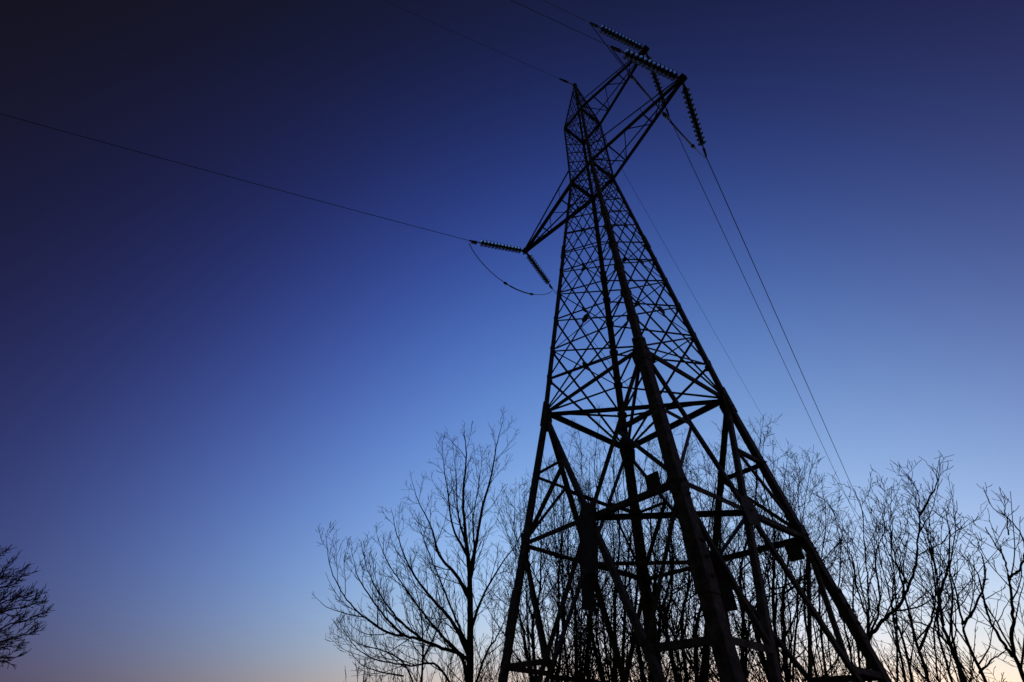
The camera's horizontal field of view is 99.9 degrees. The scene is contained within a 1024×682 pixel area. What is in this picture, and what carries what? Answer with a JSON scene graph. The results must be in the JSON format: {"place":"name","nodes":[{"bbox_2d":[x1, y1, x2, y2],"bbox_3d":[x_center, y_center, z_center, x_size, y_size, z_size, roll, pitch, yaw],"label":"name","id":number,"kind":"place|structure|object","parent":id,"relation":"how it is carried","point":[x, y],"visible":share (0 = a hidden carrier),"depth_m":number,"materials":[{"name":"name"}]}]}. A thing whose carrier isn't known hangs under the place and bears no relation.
{"place":"outdoors","nodes":[
{"label":"outdoors","id":0,"kind":"place"},
{"bbox_2d":[345,634,420,681],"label":"leafless bush","id":1,"kind":"object","parent":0,"point":[366,675],"visible":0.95,"depth_m":7.36,"materials":[{"name":"black plant"}]},
{"bbox_2d":[455,633,564,681],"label":"leafless bush","id":2,"kind":"object","parent":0,"point":[487,655],"visible":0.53,"depth_m":8.02,"materials":[{"name":"black plant"}]},
{"bbox_2d":[0,0,1023,681],"label":"sky","id":3,"kind":"structure","parent":0,"point":[202,372],"materials":[{"name":"blue"}]},
{"bbox_3d":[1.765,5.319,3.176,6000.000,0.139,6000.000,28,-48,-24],"label":"ground","id":4,"kind":"structure","parent":0,"visible":0},
{"bbox_2d":[0,544,54,668],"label":"bare tree","id":5,"kind":"object","parent":4,"relation":"on","point":[17,578],"visible":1,"depth_m":10.28,"materials":[{"name":"black plant"}]},
{"bbox_2d":[331,552,455,681],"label":"bare tree","id":6,"kind":"object","parent":4,"relation":"on","point":[421,646],"visible":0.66,"depth_m":10.09,"materials":[{"name":"black plant"}]},
{"bbox_2d":[312,405,544,681],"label":"bare tree","id":7,"kind":"object","parent":4,"relation":"on","point":[468,594],"visible":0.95,"depth_m":9.29,"materials":[{"name":"black plant"}]},
{"bbox_2d":[382,628,515,681],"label":"leafless bush","id":8,"kind":"object","parent":4,"relation":"on","point":[443,670],"visible":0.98,"depth_m":7.16,"materials":[{"name":"black plant"}]},
{"bbox_2d":[472,430,625,681],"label":"bare tree","id":9,"kind":"object","parent":4,"relation":"on","point":[558,582],"visible":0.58,"depth_m":8.46,"materials":[{"name":"black plant"}]},
{"bbox_2d":[510,595,612,681],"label":"leafless bush","id":10,"kind":"object","parent":4,"relation":"on","point":[576,661],"visible":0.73,"depth_m":6.72,"materials":[{"name":"black plant"}]},
{"bbox_2d":[495,404,639,681],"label":"bare tree","id":11,"kind":"object","parent":4,"relation":"on","point":[570,592],"visible":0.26,"depth_m":9.45,"materials":[{"name":"black plant"}]},
{"bbox_2d":[489,414,699,681],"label":"bare tree","id":12,"kind":"object","parent":4,"relation":"on","point":[614,675],"visible":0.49,"depth_m":7.56,"materials":[{"name":"black plant"}]},
{"bbox_2d":[555,415,731,681],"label":"bare tree","id":13,"kind":"object","parent":4,"relation":"on","point":[636,597],"visible":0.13,"depth_m":9.57,"materials":[{"name":"black plant"}]},
{"bbox_2d":[581,619,710,681],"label":"leafless bush","id":14,"kind":"object","parent":4,"relation":"on","point":[671,672],"visible":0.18,"depth_m":7.36,"materials":[{"name":"black plant"}]},
{"bbox_2d":[602,438,771,681],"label":"bare tree","id":15,"kind":"object","parent":4,"relation":"on","point":[682,668],"visible":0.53,"depth_m":7.02,"materials":[{"name":"black plant"}]},
{"bbox_2d":[498,45,891,681],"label":"lattice tower","id":16,"kind":"structure","parent":4,"relation":"on","point":[716,583],"depth_m":5.96,"materials":[{"name":"metal"}]},
{"bbox_2d":[384,0,556,77],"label":"earth wire","id":17,"kind":"object","parent":16,"relation":"attached to","point":[471,39],"visible":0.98,"depth_m":16.69,"materials":[{"name":"metal"}]},
{"bbox_2d":[469,239,523,252],"bbox_3d":[-0.416,-2.991,13.648,2.059,1.296,0.219,28,-48,-24],"label":"insulator string","id":18,"kind":"object","parent":16,"relation":"attached to","point":[499,246],"visible":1,"depth_m":13.64,"materials":[{"name":"ceramic"}]},
{"bbox_2d":[0,113,469,240],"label":"power line","id":19,"kind":"object","parent":18,"relation":"attached to","point":[225,175],"visible":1,"depth_m":10.98,"materials":[{"name":"metal"}]},
{"bbox_2d":[526,253,552,288],"bbox_3d":[0.999,-2.503,15.453,0.218,0.635,2.317,-18,-47,21],"label":"insulator string","id":20,"kind":"object","parent":16,"relation":"attached to","point":[538,269],"visible":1,"depth_m":15.28,"materials":[{"name":"ceramic"}]},
{"bbox_2d":[469,243,552,294],"bbox_3d":[0.078,-2.290,14.476,0.150,2.079,4.280,-28,-51,29],"label":"jumper loop","id":21,"kind":"object","parent":20,"relation":"hanging from","point":[505,283],"visible":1,"depth_m":13.75,"materials":[{"name":"metal"}]},
{"bbox_2d":[553,289,865,660],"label":"power line","id":22,"kind":"object","parent":20,"relation":"attached to","point":[651,416],"visible":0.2,"depth_m":19.44,"materials":[{"name":"metal"}]},
{"bbox_2d":[590,22,644,50],"bbox_3d":[3.165,-8.981,12.726,2.118,1.192,0.218,19,-45,-16],"label":"insulator string","id":23,"kind":"object","parent":16,"relation":"attached to","point":[620,37],"visible":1,"depth_m":12.73,"materials":[{"name":"ceramic"}]},
{"bbox_2d":[610,45,681,80],"bbox_3d":[3.161,-6.403,9.961,2.189,1.048,0.218,18,-45,-16],"label":"insulator string","id":24,"kind":"object","parent":16,"relation":"attached to","point":[654,66],"visible":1,"depth_m":9.96,"materials":[{"name":"ceramic"}]},
{"bbox_2d":[511,0,610,46],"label":"power line","id":25,"kind":"object","parent":24,"relation":"attached to","point":[560,23],"visible":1,"depth_m":8.93,"materials":[{"name":"metal"}]},
{"bbox_2d":[646,52,669,116],"bbox_3d":[4.821,-8.442,14.216,0.218,0.358,2.372,-23,-49,25],"label":"insulator string","id":26,"kind":"object","parent":16,"relation":"attached to","point":[655,81],"visible":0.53,"depth_m":14.14,"materials":[{"name":"ceramic"}]},
{"bbox_2d":[590,24,669,117],"bbox_3d":[3.819,-8.125,13.301,4.350,1.787,0.090,33,-50,-28],"label":"jumper loop","id":27,"kind":"object","parent":26,"relation":"hanging from","point":[631,77],"visible":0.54,"depth_m":12.36,"materials":[{"name":"metal"}]},
{"bbox_2d":[670,119,907,630],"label":"power line","id":28,"kind":"object","parent":26,"relation":"attached to","point":[761,314],"visible":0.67,"depth_m":19.55,"materials":[{"name":"metal"}]},
{"bbox_2d":[681,82,706,156],"bbox_3d":[4.855,-5.825,11.411,0.218,0.385,2.369,-23,-49,25],"label":"insulator string","id":29,"kind":"object","parent":16,"relation":"attached to","point":[694,118],"visible":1,"depth_m":11.29,"materials":[{"name":"ceramic"}]},
{"bbox_2d":[611,48,707,158],"bbox_3d":[3.815,-5.553,10.541,4.406,1.709,0.090,32,-50,-27],"label":"jumper loop","id":30,"kind":"object","parent":29,"relation":"hanging from","point":[664,115],"visible":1,"depth_m":9.82,"materials":[{"name":"metal"}]},
{"bbox_2d":[706,157,924,658],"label":"power line","id":31,"kind":"object","parent":29,"relation":"attached to","point":[785,336],"visible":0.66,"depth_m":15.65,"materials":[{"name":"metal"}]},
{"bbox_2d":[583,100,874,603],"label":"earth wire","id":32,"kind":"object","parent":16,"relation":"attached to","point":[701,309],"visible":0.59,"depth_m":24.73,"materials":[{"name":"metal"}]},
{"bbox_2d":[626,612,766,681],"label":"leafless bush","id":33,"kind":"object","parent":4,"relation":"on","point":[712,659],"visible":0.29,"depth_m":6.58,"materials":[{"name":"black plant"}]},
{"bbox_2d":[652,413,845,681],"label":"bare tree","id":34,"kind":"object","parent":4,"relation":"on","point":[745,663],"visible":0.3,"depth_m":8.33,"materials":[{"name":"black plant"}]},
{"bbox_2d":[696,609,838,681],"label":"leafless bush","id":35,"kind":"object","parent":4,"relation":"on","point":[758,663],"visible":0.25,"depth_m":6.65,"materials":[{"name":"black plant"}]},
{"bbox_2d":[683,422,860,681],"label":"bare tree","id":36,"kind":"object","parent":4,"relation":"on","point":[781,620],"visible":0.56,"depth_m":7.19,"materials":[{"name":"black plant"}]},
{"bbox_2d":[731,454,875,681],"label":"bare tree","id":37,"kind":"object","parent":4,"relation":"on","point":[821,636],"visible":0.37,"depth_m":8.75,"materials":[{"name":"black plant"}]},
{"bbox_2d":[697,632,950,681],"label":"leafless bush","id":38,"kind":"object","parent":4,"relation":"on","point":[836,665],"visible":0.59,"depth_m":5.31,"materials":[{"name":"black plant"}]},
{"bbox_2d":[797,491,886,681],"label":"bare tree","id":39,"kind":"object","parent":4,"relation":"on","point":[848,640],"visible":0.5,"depth_m":7.96,"materials":[{"name":"black plant"}]},
{"bbox_2d":[803,470,939,679],"bbox_3d":[5.941,4.566,6.272,1.848,5.664,1.899,28,-48,-24],"label":"bare tree","id":40,"kind":"object","parent":4,"relation":"on","point":[875,569],"visible":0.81,"depth_m":6.99,"materials":[{"name":"black plant"}]},
{"bbox_2d":[800,611,950,681],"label":"leafless bush","id":41,"kind":"object","parent":4,"relation":"on","point":[894,642],"visible":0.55,"depth_m":6.10,"materials":[{"name":"black plant"}]},
{"bbox_2d":[830,489,939,681],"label":"bare tree","id":42,"kind":"object","parent":4,"relation":"on","point":[893,617],"visible":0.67,"depth_m":7.03,"materials":[{"name":"black plant"}]},
{"bbox_2d":[833,450,963,681],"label":"bare tree","id":43,"kind":"object","parent":4,"relation":"on","point":[887,614],"visible":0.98,"depth_m":5.75,"materials":[{"name":"black plant"}]},
{"bbox_2d":[843,465,1005,681],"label":"bare tree","id":44,"kind":"object","parent":4,"relation":"on","point":[930,622],"visible":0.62,"depth_m":6.98,"materials":[{"name":"black plant"}]},
{"bbox_2d":[880,474,988,681],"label":"bare tree","id":45,"kind":"object","parent":4,"relation":"on","point":[936,617],"visible":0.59,"depth_m":7.47,"materials":[{"name":"black plant"}]},
{"bbox_2d":[875,476,994,681],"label":"bare tree","id":46,"kind":"object","parent":4,"relation":"on","point":[941,618],"visible":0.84,"depth_m":6.00,"materials":[{"name":"black plant"}]},
{"bbox_2d":[861,605,1023,681],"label":"leafless bush","id":47,"kind":"object","parent":4,"relation":"on","point":[944,668],"visible":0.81,"depth_m":5.30,"materials":[{"name":"black plant"}]},
{"bbox_2d":[869,519,1018,681],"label":"bare tree","id":48,"kind":"object","parent":4,"relation":"on","point":[964,623],"visible":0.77,"depth_m":6.19,"materials":[{"name":"black plant"}]},
{"bbox_2d":[888,604,1023,681],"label":"leafless bush","id":49,"kind":"object","parent":4,"relation":"on","point":[893,624],"visible":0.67,"depth_m":5.74,"materials":[{"name":"black plant"}]},
{"bbox_2d":[928,483,1023,681],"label":"bare tree","id":50,"kind":"object","parent":4,"relation":"on","point":[1012,652],"visible":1,"depth_m":5.29,"materials":[{"name":"black plant"}]}
]}

